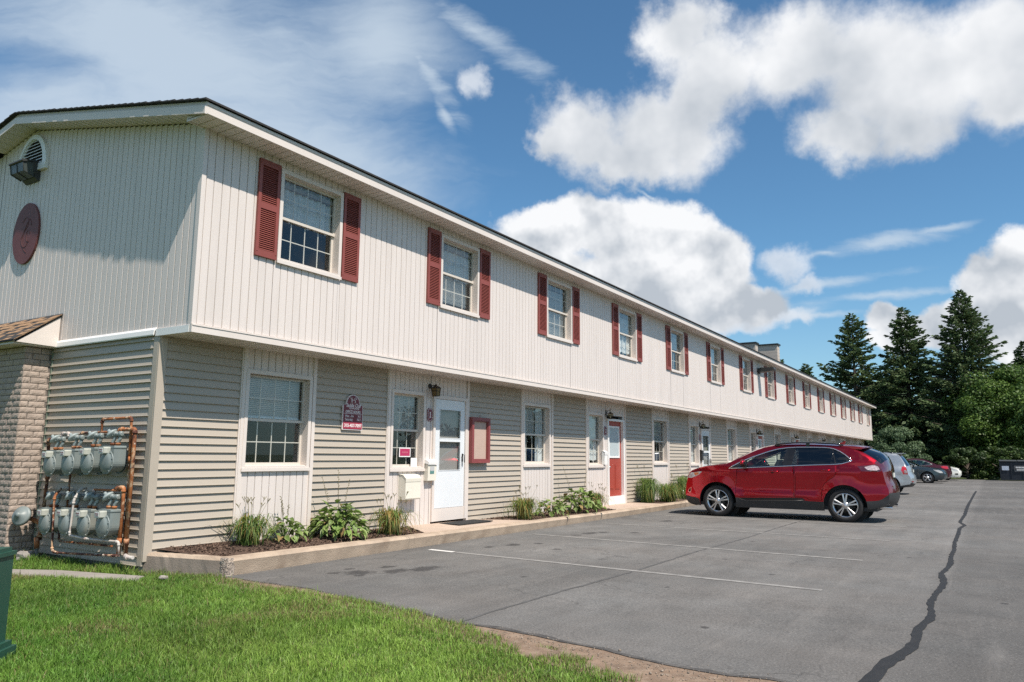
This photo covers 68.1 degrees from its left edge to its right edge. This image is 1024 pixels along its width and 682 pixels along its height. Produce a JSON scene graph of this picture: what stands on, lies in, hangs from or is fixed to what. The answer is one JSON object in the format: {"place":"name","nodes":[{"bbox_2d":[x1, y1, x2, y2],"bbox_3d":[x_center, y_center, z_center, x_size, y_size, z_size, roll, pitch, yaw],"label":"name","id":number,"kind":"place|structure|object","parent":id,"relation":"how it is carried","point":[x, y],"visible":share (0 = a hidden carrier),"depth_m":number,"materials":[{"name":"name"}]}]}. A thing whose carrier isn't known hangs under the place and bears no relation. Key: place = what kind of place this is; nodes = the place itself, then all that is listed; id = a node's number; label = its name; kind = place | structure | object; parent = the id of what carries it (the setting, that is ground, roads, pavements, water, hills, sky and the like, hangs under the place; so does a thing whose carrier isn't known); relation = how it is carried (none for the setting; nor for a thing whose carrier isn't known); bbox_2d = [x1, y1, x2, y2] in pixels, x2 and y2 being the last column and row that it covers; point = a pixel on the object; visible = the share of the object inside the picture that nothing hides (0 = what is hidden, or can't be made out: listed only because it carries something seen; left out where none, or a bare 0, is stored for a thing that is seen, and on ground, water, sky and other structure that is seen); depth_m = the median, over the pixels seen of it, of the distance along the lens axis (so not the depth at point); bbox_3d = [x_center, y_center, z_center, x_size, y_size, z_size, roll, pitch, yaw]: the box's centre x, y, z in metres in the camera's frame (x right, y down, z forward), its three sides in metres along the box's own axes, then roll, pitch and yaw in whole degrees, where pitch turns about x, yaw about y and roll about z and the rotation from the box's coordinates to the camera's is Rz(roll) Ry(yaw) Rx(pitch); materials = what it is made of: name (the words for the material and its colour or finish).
{"place":"outdoors","nodes":[
{"label":"outdoors","id":0,"kind":"place"},
{"bbox_2d":[12,569,142,581],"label":"path","id":1,"kind":"structure","parent":0,"point":[66,573],"depth_m":8.37,"materials":[{"name":"concrete"}]},
{"bbox_2d":[0,549,722,681],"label":"lawn","id":2,"kind":"structure","parent":0,"point":[603,680],"depth_m":5.29,"materials":[{"name":"green plant"}]},
{"bbox_2d":[0,547,16,659],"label":"utility cabinet","id":3,"kind":"object","parent":2,"relation":"on","point":[7,554],"visible":0.92,"depth_m":4.95,"materials":[{"name":"green metal"}]},
{"bbox_2d":[15,550,38,559],"bbox_3d":[-6.075,2.694,9.474,0.303,0.143,0.235,-2,-9,14],"label":"stone","id":4,"kind":"object","parent":2,"relation":"on","point":[23,553],"visible":0.57,"depth_m":9.39,"materials":[{"name":"stone"}]},
{"bbox_2d":[143,552,228,577],"bbox_3d":[-3.676,2.576,8.559,0.997,0.339,0.167,-1,-9,10],"label":"kerb return","id":5,"kind":"object","parent":2,"relation":"on","point":[172,562],"visible":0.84,"depth_m":8.51,"materials":[{"name":"concrete"}]},
{"bbox_2d":[160,507,615,555],"bbox_3d":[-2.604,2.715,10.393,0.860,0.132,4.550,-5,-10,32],"label":"mulch bed","id":6,"kind":"object","parent":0,"point":[173,549],"visible":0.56,"depth_m":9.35,"materials":[{"name":"brown wood"}]},
{"bbox_2d":[215,496,285,545],"bbox_3d":[-3.295,2.250,9.476,0.957,0.605,0.948,-5,-10,32],"label":"daylily clump","id":7,"kind":"object","parent":6,"relation":"on","point":[248,532],"visible":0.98,"depth_m":9.40,"materials":[{"name":"green plant"}]},
{"bbox_2d":[264,496,308,542],"bbox_3d":[-2.983,2.364,10.066,0.652,0.604,0.606,-5,-10,32],"label":"hosta plant","id":8,"kind":"object","parent":6,"relation":"on","point":[299,532],"visible":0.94,"depth_m":9.96,"materials":[{"name":"green plant"}]},
{"bbox_2d":[304,470,370,540],"bbox_3d":[-2.436,2.292,10.637,0.947,0.986,0.889,-1,-9,7],"label":"hosta plant","id":9,"kind":"object","parent":6,"relation":"on","point":[338,525],"visible":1,"depth_m":10.49,"materials":[{"name":"green plant"}]},
{"bbox_2d":[367,491,424,535],"bbox_3d":[-1.827,2.571,11.303,1.181,0.638,1.073,-5,-10,32],"label":"daylily clump","id":10,"kind":"object","parent":6,"relation":"on","point":[390,520],"visible":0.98,"depth_m":11.17,"materials":[{"name":"green plant"}]},
{"bbox_2d":[411,519,526,532],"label":"walkway","id":11,"kind":"structure","parent":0,"point":[432,526],"depth_m":12.79,"materials":[{"name":"concrete"}]},
{"bbox_2d":[439,519,492,524],"bbox_3d":[-0.801,3.204,13.383,0.420,0.016,1.040,-5,-10,32],"label":"door mat","id":12,"kind":"object","parent":11,"relation":"on","point":[471,521],"depth_m":13.25,"materials":[{"name":"grey rubber"}]},
{"bbox_2d":[203,577,780,681],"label":"soil strip","id":13,"kind":"object","parent":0,"point":[528,647],"visible":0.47,"depth_m":5.07,"materials":[{"name":"brown soil"}]},
{"bbox_2d":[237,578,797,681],"bbox_3d":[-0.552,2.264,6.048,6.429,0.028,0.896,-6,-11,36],"label":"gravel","id":14,"kind":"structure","parent":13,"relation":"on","point":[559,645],"depth_m":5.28,"materials":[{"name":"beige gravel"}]},
{"bbox_2d":[0,0,1023,410],"label":"sky","id":15,"kind":"structure","parent":0,"point":[760,171],"materials":[{"name":"blue"}]},
{"bbox_2d":[490,508,610,519],"bbox_3d":[0.939,3.652,15.972,0.860,0.077,5.100,-5,-10,32],"label":"mulch bed","id":16,"kind":"object","parent":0,"point":[516,518],"visible":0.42,"depth_m":15.25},
{"bbox_2d":[502,485,547,519],"bbox_3d":[0.194,3.110,14.624,1.187,0.655,1.073,-5,-10,32],"label":"daylily clump","id":17,"kind":"object","parent":16,"relation":"on","point":[522,508],"visible":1,"depth_m":14.48,"materials":[{"name":"green plant"}]},
{"bbox_2d":[532,496,569,517],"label":"hosta plant","id":18,"kind":"object","parent":16,"relation":"on","point":[554,510],"visible":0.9,"depth_m":15.27,"materials":[{"name":"green plant"}]},
{"bbox_2d":[553,468,606,513],"bbox_3d":[1.449,3.270,16.638,1.263,1.004,1.194,-5,-10,32],"label":"hosta plant","id":19,"kind":"object","parent":16,"relation":"on","point":[590,500],"visible":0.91,"depth_m":16.47,"materials":[{"name":"green plant"}]},
{"bbox_2d":[584,482,614,508],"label":"daylily clump","id":20,"kind":"object","parent":16,"relation":"on","point":[600,497],"visible":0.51,"depth_m":17.50,"materials":[{"name":"green plant"}]},
{"bbox_2d":[226,479,1023,681],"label":"parking lot","id":21,"kind":"structure","parent":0,"point":[857,620],"depth_m":8.12,"materials":[{"name":"grey asphalt"}]},
{"bbox_2d":[244,579,790,681],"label":"asphalt edge","id":22,"kind":"object","parent":21,"relation":"on","point":[617,652],"visible":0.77,"depth_m":5.39,"materials":[{"name":"grey asphalt"}]},
{"bbox_2d":[454,552,822,590],"bbox_3d":[1.199,2.799,9.336,5.012,0.002,0.096,-6,-11,35],"label":"parking line","id":23,"kind":"object","parent":21,"relation":"on","point":[648,572],"visible":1,"depth_m":9.00,"materials":[{"name":"paint"}]},
{"bbox_2d":[458,514,819,621],"bbox_3d":[3.773,3.354,12.788,0.097,0.063,15.900,-5,-10,32],"label":"asphalt joint","id":24,"kind":"object","parent":21,"relation":"on","point":[475,616],"visible":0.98,"depth_m":8.29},
{"bbox_2d":[536,534,861,560],"bbox_3d":[2.583,3.223,11.940,5.470,0.002,0.096,-6,-11,36],"label":"parking line","id":25,"kind":"object","parent":21,"relation":"on","point":[705,547],"visible":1,"depth_m":11.57,"materials":[{"name":"paint"}]},
{"bbox_2d":[605,523,889,540],"bbox_3d":[4.226,3.647,14.528,5.454,0.001,0.096,-5,-10,33],"label":"parking line","id":26,"kind":"object","parent":21,"relation":"on","point":[752,532],"visible":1,"depth_m":14.29,"materials":[{"name":"paint"}]},
{"bbox_2d":[662,515,899,526],"bbox_3d":[5.853,4.053,17.094,5.457,0.001,0.096,-4,-10,30],"label":"parking line","id":27,"kind":"object","parent":21,"relation":"on","point":[773,520],"visible":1,"depth_m":16.99,"materials":[{"name":"paint"}]},
{"bbox_2d":[686,441,899,521],"bbox_3d":[6.689,3.392,18.410,4.850,1.888,2.299,-5,-10,32],"label":"red suv","id":28,"kind":"object","parent":21,"relation":"on","point":[842,481],"visible":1,"depth_m":17.44,"materials":[{"name":"red paint"}]},
{"bbox_2d":[883,452,916,491],"bbox_3d":[14.342,5.505,31.609,4.480,1.751,1.994,-5,-10,32],"label":"silver suv","id":29,"kind":"object","parent":21,"relation":"on","point":[905,475],"visible":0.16,"depth_m":30.04,"materials":[{"name":"grey paint"}]},
{"bbox_2d":[858,491,976,681],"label":"crack sealant","id":30,"kind":"object","parent":21,"relation":"on","point":[877,672],"visible":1,"depth_m":5.95,"materials":[{"name":"black asphalt"}]},
{"bbox_2d":[908,460,947,482],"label":"dark sedan","id":31,"kind":"object","parent":21,"relation":"on","point":[925,474],"visible":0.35,"depth_m":44.59,"materials":[{"name":"grey paint"}]},
{"bbox_2d":[907,458,951,480],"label":"maroon sedan","id":32,"kind":"object","parent":21,"relation":"on","point":[947,469],"visible":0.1,"depth_m":48.20,"materials":[{"name":"red paint"}]},
{"bbox_2d":[907,458,961,479],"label":"white sedan","id":33,"kind":"object","parent":21,"relation":"on","point":[956,472],"visible":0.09,"depth_m":50.88,"materials":[{"name":"white paint"}]},
{"bbox_2d":[998,460,1023,480],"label":"dumpster","id":34,"kind":"object","parent":21,"relation":"on","point":[1011,469],"visible":1,"depth_m":50.91,"materials":[{"name":"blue metal"}]},
{"bbox_2d":[603,502,657,508],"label":"walkway","id":35,"kind":"structure","parent":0,"point":[624,505],"depth_m":18.98,"materials":[{"name":"concrete"}]},
{"bbox_2d":[634,497,686,503],"bbox_3d":[4.787,4.612,22.041,0.860,0.046,5.200,-5,-10,32],"label":"mulch bed","id":36,"kind":"object","parent":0,"point":[661,502],"visible":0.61,"depth_m":20.86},
{"bbox_2d":[632,465,668,502],"bbox_3d":[3.671,3.848,20.395,1.083,1.000,1.076,-5,-10,32],"label":"daylily clump","id":37,"kind":"object","parent":36,"relation":"on","point":[648,488],"visible":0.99,"depth_m":20.27,"materials":[{"name":"green plant"}]},
{"bbox_2d":[655,474,685,501],"bbox_3d":[4.339,4.074,21.017,1.647,0.764,1.719,-5,-10,32],"label":"daylily clump","id":38,"kind":"object","parent":36,"relation":"on","point":[667,489],"visible":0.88,"depth_m":20.85,"materials":[{"name":"green plant"}]},
{"bbox_2d":[669,465,687,498],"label":"daylily clump","id":39,"kind":"object","parent":36,"relation":"on","point":[682,480],"visible":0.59,"depth_m":22.47,"materials":[{"name":"green plant"}]},
{"bbox_2d":[951,477,1022,480],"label":"grass","id":40,"kind":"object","parent":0,"point":[985,478],"depth_m":57.23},
{"bbox_2d":[798,363,821,380],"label":"spruce tree","id":41,"kind":"object","parent":40,"relation":"on","point":[807,371],"visible":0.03,"depth_m":79.93,"materials":[{"name":"green plant"}]},
{"bbox_2d":[816,313,914,448],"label":"spruce tree","id":42,"kind":"object","parent":40,"relation":"on","point":[852,344],"visible":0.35,"depth_m":69.55,"materials":[{"name":"green plant"}]},
{"bbox_2d":[868,426,934,464],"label":"shrub","id":43,"kind":"object","parent":40,"relation":"on","point":[901,434],"visible":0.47,"depth_m":61.64,"materials":[{"name":"green plant"}]},
{"bbox_2d":[860,307,960,458],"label":"spruce tree","id":44,"kind":"object","parent":40,"relation":"on","point":[901,378],"visible":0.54,"depth_m":67.72,"materials":[{"name":"green plant"}]},
{"bbox_2d":[914,422,976,475],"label":"shrub","id":45,"kind":"object","parent":40,"relation":"on","point":[949,440],"visible":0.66,"depth_m":62.08,"materials":[{"name":"green plant"}]},
{"bbox_2d":[902,289,1010,469],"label":"spruce tree","id":46,"kind":"object","parent":40,"relation":"on","point":[958,361],"visible":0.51,"depth_m":64.98,"materials":[{"name":"green plant"}]},
{"bbox_2d":[935,446,999,479],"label":"shrub","id":47,"kind":"object","parent":40,"relation":"on","point":[964,457],"visible":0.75,"depth_m":55.44,"materials":[{"name":"green plant"}]},
{"bbox_2d":[937,363,1023,477],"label":"broadleaf tree","id":48,"kind":"object","parent":40,"relation":"on","point":[983,414],"visible":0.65,"depth_m":60.25,"materials":[{"name":"green plant"}]},
{"bbox_2d":[969,446,1023,479],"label":"shrub","id":49,"kind":"object","parent":40,"relation":"on","point":[1014,453],"visible":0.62,"depth_m":54.64,"materials":[{"name":"green plant"}]},
{"bbox_2d":[1005,399,1023,447],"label":"broadleaf tree","id":50,"kind":"object","parent":40,"relation":"on","point":[1015,430],"visible":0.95,"depth_m":57.52,"materials":[{"name":"green plant"}]},
{"bbox_2d":[1011,341,1023,371],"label":"spruce tree","id":51,"kind":"object","parent":40,"relation":"on","point":[1018,359],"visible":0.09,"depth_m":68.48,"materials":[{"name":"green plant"}]},
{"label":"ground","id":52,"kind":"structure","parent":0,"visible":0},
{"bbox_2d":[0,97,876,572],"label":"townhouse row","id":53,"kind":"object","parent":52,"relation":"on","point":[226,307],"visible":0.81,"depth_m":10.80,"materials":[{"name":"grey plastic"}]},
{"bbox_2d":[8,158,40,184],"bbox_3d":[-7.090,-2.479,11.014,0.400,0.296,0.274,-5,-10,32],"label":"wall pack light","id":54,"kind":"object","parent":53,"relation":"attached to","point":[25,171],"visible":1,"depth_m":10.96,"materials":[{"name":"grey metal"}]},
{"bbox_2d":[12,203,40,263],"bbox_3d":[-7.047,-1.558,10.984,0.720,0.910,0.035,-5,-10,32],"label":"oval sign","id":55,"kind":"object","parent":53,"relation":"attached to","point":[26,232],"visible":1,"depth_m":10.95,"materials":[{"name":"red metal"}]},
{"bbox_2d":[42,435,65,476],"bbox_3d":[-5.696,1.429,9.452,0.268,0.520,0.292,-5,-10,32],"label":"gas meter","id":56,"kind":"object","parent":53,"relation":"attached to","point":[52,462],"visible":0.81,"depth_m":9.36,"materials":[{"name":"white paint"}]},
{"bbox_2d":[34,416,137,559],"bbox_3d":[-5.116,1.835,9.059,2.169,1.846,0.254,-5,-10,32],"label":"gas piping","id":57,"kind":"object","parent":53,"relation":"attached to","point":[133,433],"visible":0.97,"depth_m":8.78,"materials":[{"name":"metal"}]},
{"bbox_2d":[12,506,41,537],"bbox_3d":[-6.102,2.285,9.563,0.406,0.392,0.187,3,-9,-16],"label":"service regulator","id":58,"kind":"object","parent":57,"relation":"attached to","point":[21,515],"visible":0.93,"depth_m":9.51,"materials":[{"name":"grey metal"}]},
{"bbox_2d":[37,491,61,534],"bbox_3d":[-5.680,2.119,9.334,0.268,0.520,0.292,-5,-10,32],"label":"gas meter","id":59,"kind":"object","parent":57,"relation":"attached to","point":[44,514],"visible":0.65,"depth_m":9.24,"materials":[{"name":"grey metal"}]},
{"bbox_2d":[56,491,83,535],"bbox_3d":[-5.303,2.070,9.102,0.268,0.520,0.292,-5,-10,32],"label":"gas meter","id":60,"kind":"object","parent":57,"relation":"attached to","point":[63,514],"visible":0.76,"depth_m":9.01,"materials":[{"name":"grey metal"}]},
{"bbox_2d":[59,433,84,475],"bbox_3d":[-5.344,1.381,9.236,0.268,0.520,0.292,-5,-10,32],"label":"gas meter","id":61,"kind":"object","parent":57,"relation":"attached to","point":[70,462],"visible":0.78,"depth_m":9.15,"materials":[{"name":"grey metal"}]},
{"bbox_2d":[75,492,103,536],"bbox_3d":[-4.956,2.034,8.887,0.268,0.520,0.292,-5,-10,32],"label":"gas meter","id":62,"kind":"object","parent":57,"relation":"attached to","point":[86,523],"visible":0.84,"depth_m":8.80,"materials":[{"name":"grey metal"}]},
{"bbox_2d":[78,431,103,474],"bbox_3d":[-4.988,1.331,9.018,0.268,0.520,0.292,-5,-10,32],"label":"gas meter","id":63,"kind":"object","parent":57,"relation":"attached to","point":[89,460],"visible":0.79,"depth_m":8.93,"materials":[{"name":"grey metal"}]},
{"bbox_2d":[94,492,123,538],"bbox_3d":[-4.621,1.993,8.682,0.268,0.520,0.292,-5,-10,32],"label":"gas meter","id":64,"kind":"object","parent":57,"relation":"attached to","point":[108,520],"visible":0.96,"depth_m":8.61,"materials":[{"name":"grey metal"}]},
{"bbox_2d":[98,429,127,473],"bbox_3d":[-4.645,1.284,8.808,0.268,0.520,0.292,-5,-10,32],"label":"gas meter","id":65,"kind":"object","parent":57,"relation":"attached to","point":[113,457],"visible":1,"depth_m":8.74,"materials":[{"name":"grey metal"}]},
{"bbox_2d":[241,369,312,471],"bbox_3d":[-3.249,1.104,10.361,0.214,1.330,1.166,-5,-10,32],"label":"window","id":66,"kind":"structure","parent":53,"relation":"in","point":[302,464],"depth_m":10.50,"materials":[{"name":"white glass"}]},
{"bbox_2d":[276,168,343,279],"bbox_3d":[-2.801,-1.555,10.350,0.230,1.270,1.146,-5,-10,32],"label":"window","id":67,"kind":"structure","parent":53,"relation":"in","point":[296,209],"depth_m":10.49,"materials":[{"name":"white glass"}]},
{"bbox_2d":[341,395,362,430],"bbox_3d":[-2.424,1.086,11.519,0.032,0.534,0.425,-5,-10,32],"label":"office sign","id":68,"kind":"object","parent":53,"relation":"attached to","point":[352,411],"visible":1,"depth_m":11.49,"materials":[{"name":"red"}]},
{"bbox_2d":[399,447,410,456],"bbox_3d":[-1.785,1.854,12.618,0.007,0.155,0.290,-5,-10,32],"label":"window card","id":69,"kind":"object","parent":53,"relation":"attached to","point":[404,452],"depth_m":12.61,"materials":[{"name":"pink paper"}]},
{"bbox_2d":[389,389,425,471],"bbox_3d":[-1.798,1.502,12.645,0.214,1.330,0.896,-5,-10,32],"label":"window","id":70,"kind":"structure","parent":53,"relation":"in","point":[420,413],"depth_m":12.83,"materials":[{"name":"white glass"}]},
{"bbox_2d":[398,474,420,499],"bbox_3d":[-1.680,2.390,12.431,0.165,0.410,0.392,-5,-10,32],"label":"drop box","id":71,"kind":"object","parent":53,"relation":"attached to","point":[411,483],"visible":0.98,"depth_m":12.33,"materials":[{"name":"beige plastic"}]},
{"bbox_2d":[410,458,416,466],"bbox_3d":[-1.660,2.051,12.795,0.004,0.150,0.160,-5,-10,32],"label":"window card","id":72,"kind":"object","parent":53,"relation":"attached to","point":[413,461],"depth_m":12.79,"materials":[{"name":"white paper"}]},
{"bbox_2d":[427,408,432,420],"bbox_3d":[-1.424,1.280,13.136,0.018,0.225,0.135,-5,-10,32],"label":"number plaque","id":73,"kind":"object","parent":53,"relation":"attached to","point":[429,413],"visible":1,"depth_m":13.12,"materials":[{"name":"red"}]},
{"bbox_2d":[423,460,437,480],"bbox_3d":[-1.393,2.209,12.959,0.122,0.352,0.260,-5,-10,32],"label":"brochure box","id":74,"kind":"object","parent":53,"relation":"attached to","point":[430,467],"visible":1,"depth_m":12.89,"materials":[{"name":"beige plastic"}]},
{"bbox_2d":[428,384,440,396],"bbox_3d":[-1.347,0.850,13.142,0.206,0.227,0.131,-5,-10,32],"label":"wall lantern","id":75,"kind":"object","parent":53,"relation":"attached to","point":[436,390],"depth_m":13.10,"materials":[{"name":"black metal"}]},
{"bbox_2d":[430,396,467,521],"bbox_3d":[-1.144,2.088,13.542,0.190,2.170,1.030,-5,-10,32],"label":"door","id":76,"kind":"structure","parent":53,"relation":"in","point":[448,494],"depth_m":13.57,"materials":[{"name":"white glass"}]},
{"bbox_2d":[439,234,479,317],"bbox_3d":[-0.988,-1.103,13.238,0.262,1.270,1.146,-5,-10,32],"label":"window","id":77,"kind":"structure","parent":53,"relation":"in","point":[455,269],"depth_m":13.43,"materials":[{"name":"white glass"}]},
{"bbox_2d":[468,417,490,462],"bbox_3d":[-0.610,1.848,14.287,0.085,0.895,0.600,-5,-10,32],"label":"notice board","id":78,"kind":"object","parent":53,"relation":"attached to","point":[479,440],"visible":1,"depth_m":14.28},
{"bbox_2d":[523,403,550,466],"bbox_3d":[0.446,2.023,16.235,0.262,1.330,1.166,-5,-10,32],"label":"window","id":79,"kind":"structure","parent":53,"relation":"in","point":[537,412],"depth_m":16.52,"materials":[{"name":"white glass"}]},
{"bbox_2d":[546,277,572,343],"bbox_3d":[0.948,-0.631,16.248,0.214,1.270,1.146,-5,-10,32],"label":"window","id":80,"kind":"structure","parent":53,"relation":"in","point":[555,305],"depth_m":16.46,"materials":[{"name":"white glass"}]},
{"bbox_2d":[588,412,604,467],"bbox_3d":[1.980,2.437,18.619,0.230,1.330,0.896,-5,-10,32],"label":"window","id":81,"kind":"structure","parent":53,"relation":"in","point":[594,452],"depth_m":18.87,"materials":[{"name":"white glass"}]},
{"bbox_2d":[602,451,607,464],"bbox_3d":[2.320,2.906,18.880,0.086,0.346,0.180,-5,-10,32],"label":"letter box","id":82,"kind":"object","parent":53,"relation":"attached to","point":[604,457],"visible":1,"depth_m":18.83,"materials":[{"name":"white paint"}]},
{"bbox_2d":[607,418,625,504],"bbox_3d":[2.634,3.110,19.521,0.155,2.170,1.030,-5,-10,32],"label":"door","id":83,"kind":"structure","parent":53,"relation":"in","point":[615,427],"depth_m":19.60,"materials":[{"name":"red paint"}]},
{"bbox_2d":[618,306,637,361],"bbox_3d":[2.858,-0.157,19.275,0.230,1.270,1.146,-5,-10,32],"label":"window","id":84,"kind":"structure","parent":53,"relation":"in","point":[625,347],"depth_m":19.57,"materials":[{"name":"white glass"}]},
{"bbox_2d":[653,418,668,464],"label":"window","id":85,"kind":"structure","parent":53,"relation":"in","point":[664,441],"depth_m":22.59,"materials":[{"name":"white glass"}]},
{"bbox_2d":[671,328,684,374],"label":"window","id":86,"kind":"structure","parent":53,"relation":"in","point":[674,343],"depth_m":22.66,"materials":[{"name":"white glass"}]},
{"bbox_2d":[690,424,699,465],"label":"window","id":87,"kind":"structure","parent":53,"relation":"in","point":[694,455],"depth_m":25.04,"materials":[{"name":"white glass"}]},
{"bbox_2d":[700,428,711,466],"bbox_3d":[6.550,4.072,25.666,0.190,2.170,1.030,-5,-10,32],"label":"door","id":88,"kind":"structure","parent":53,"relation":"in","point":[705,434],"depth_m":25.90,"materials":[{"name":"white glass"}]},
{"bbox_2d":[710,344,721,384],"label":"window","id":89,"kind":"structure","parent":53,"relation":"in","point":[716,349],"depth_m":25.77,"materials":[{"name":"white glass"}]},
{"bbox_2d":[727,427,736,461],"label":"window","id":90,"kind":"structure","parent":53,"relation":"in","point":[732,449],"depth_m":28.73,"materials":[{"name":"white glass"}]},
{"bbox_2d":[742,357,751,392],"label":"window","id":91,"kind":"structure","parent":53,"relation":"in","point":[747,372],"depth_m":28.97,"materials":[{"name":"white glass"}]},
{"bbox_2d":[750,431,756,457],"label":"window","id":92,"kind":"structure","parent":53,"relation":"in","point":[753,439],"depth_m":31.22,"materials":[{"name":"white glass"}]},
{"bbox_2d":[757,434,763,448],"bbox_3d":[10.421,5.033,31.804,0.155,2.170,1.030,-5,-10,32],"label":"door","id":93,"kind":"structure","parent":53,"relation":"in","point":[760,438],"depth_m":32.03,"materials":[{"name":"white paint"}]},
{"bbox_2d":[757,367,775,373],"bbox_3d":[10.085,1.177,29.969,0.660,0.230,0.400,-5,-10,32],"label":"floodlight","id":94,"kind":"object","parent":53,"relation":"attached to","point":[765,369],"visible":1,"depth_m":29.84,"materials":[{"name":"brown metal"}]},
{"bbox_2d":[767,372,774,399],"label":"window","id":95,"kind":"structure","parent":53,"relation":"in","point":[772,395],"depth_m":32.08,"materials":[{"name":"white glass"}]},
{"bbox_2d":[775,433,781,460],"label":"window","id":96,"kind":"structure","parent":53,"relation":"in","point":[777,435],"depth_m":34.87,"materials":[{"name":"clear glass"}]},
{"bbox_2d":[788,376,794,404],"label":"window","id":97,"kind":"structure","parent":53,"relation":"in","point":[790,386],"depth_m":35.27,"materials":[{"name":"white glass"}]},
{"bbox_2d":[804,383,809,408],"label":"window","id":98,"kind":"structure","parent":53,"relation":"in","point":[807,399],"depth_m":38.27,"materials":[{"name":"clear glass"}]},
{"bbox_2d":[819,389,823,412],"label":"window","id":99,"kind":"structure","parent":53,"relation":"in","point":[820,391],"depth_m":41.38,"materials":[{"name":"clear glass"}]},
{"bbox_2d":[831,394,834,415],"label":"window","id":100,"kind":"structure","parent":53,"relation":"in","point":[832,395],"depth_m":44.44,"materials":[{"name":"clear glass"}]},
{"bbox_2d":[842,398,845,418],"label":"window","id":101,"kind":"structure","parent":53,"relation":"in","point":[843,401],"depth_m":47.55,"materials":[{"name":"clear glass"}]},
{"bbox_2d":[224,500,701,574],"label":"kerb","id":102,"kind":"structure","parent":52,"relation":"on","point":[260,561],"depth_m":10.90,"materials":[{"name":"concrete"}]},
{"bbox_2d":[220,558,234,576],"bbox_3d":[-3.195,2.575,8.475,0.170,0.287,0.171,-5,-10,32],"label":"kerb nose","id":103,"kind":"object","parent":102,"relation":"on","point":[231,568],"visible":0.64,"depth_m":8.42,"materials":[{"name":"beige concrete"}]},
{"bbox_2d":[221,559,232,574],"bbox_3d":[-3.181,2.512,8.418,0.139,0.171,0.040,2,-9,-11],"label":"exposed aggregate","id":104,"kind":"object","parent":103,"relation":"on","point":[225,566],"visible":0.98,"depth_m":8.40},
{"bbox_2d":[874,376,992,424],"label":"wood","id":105,"kind":"object","parent":52,"relation":"on","point":[897,395],"depth_m":92.74,"materials":[{"name":"green plant"}]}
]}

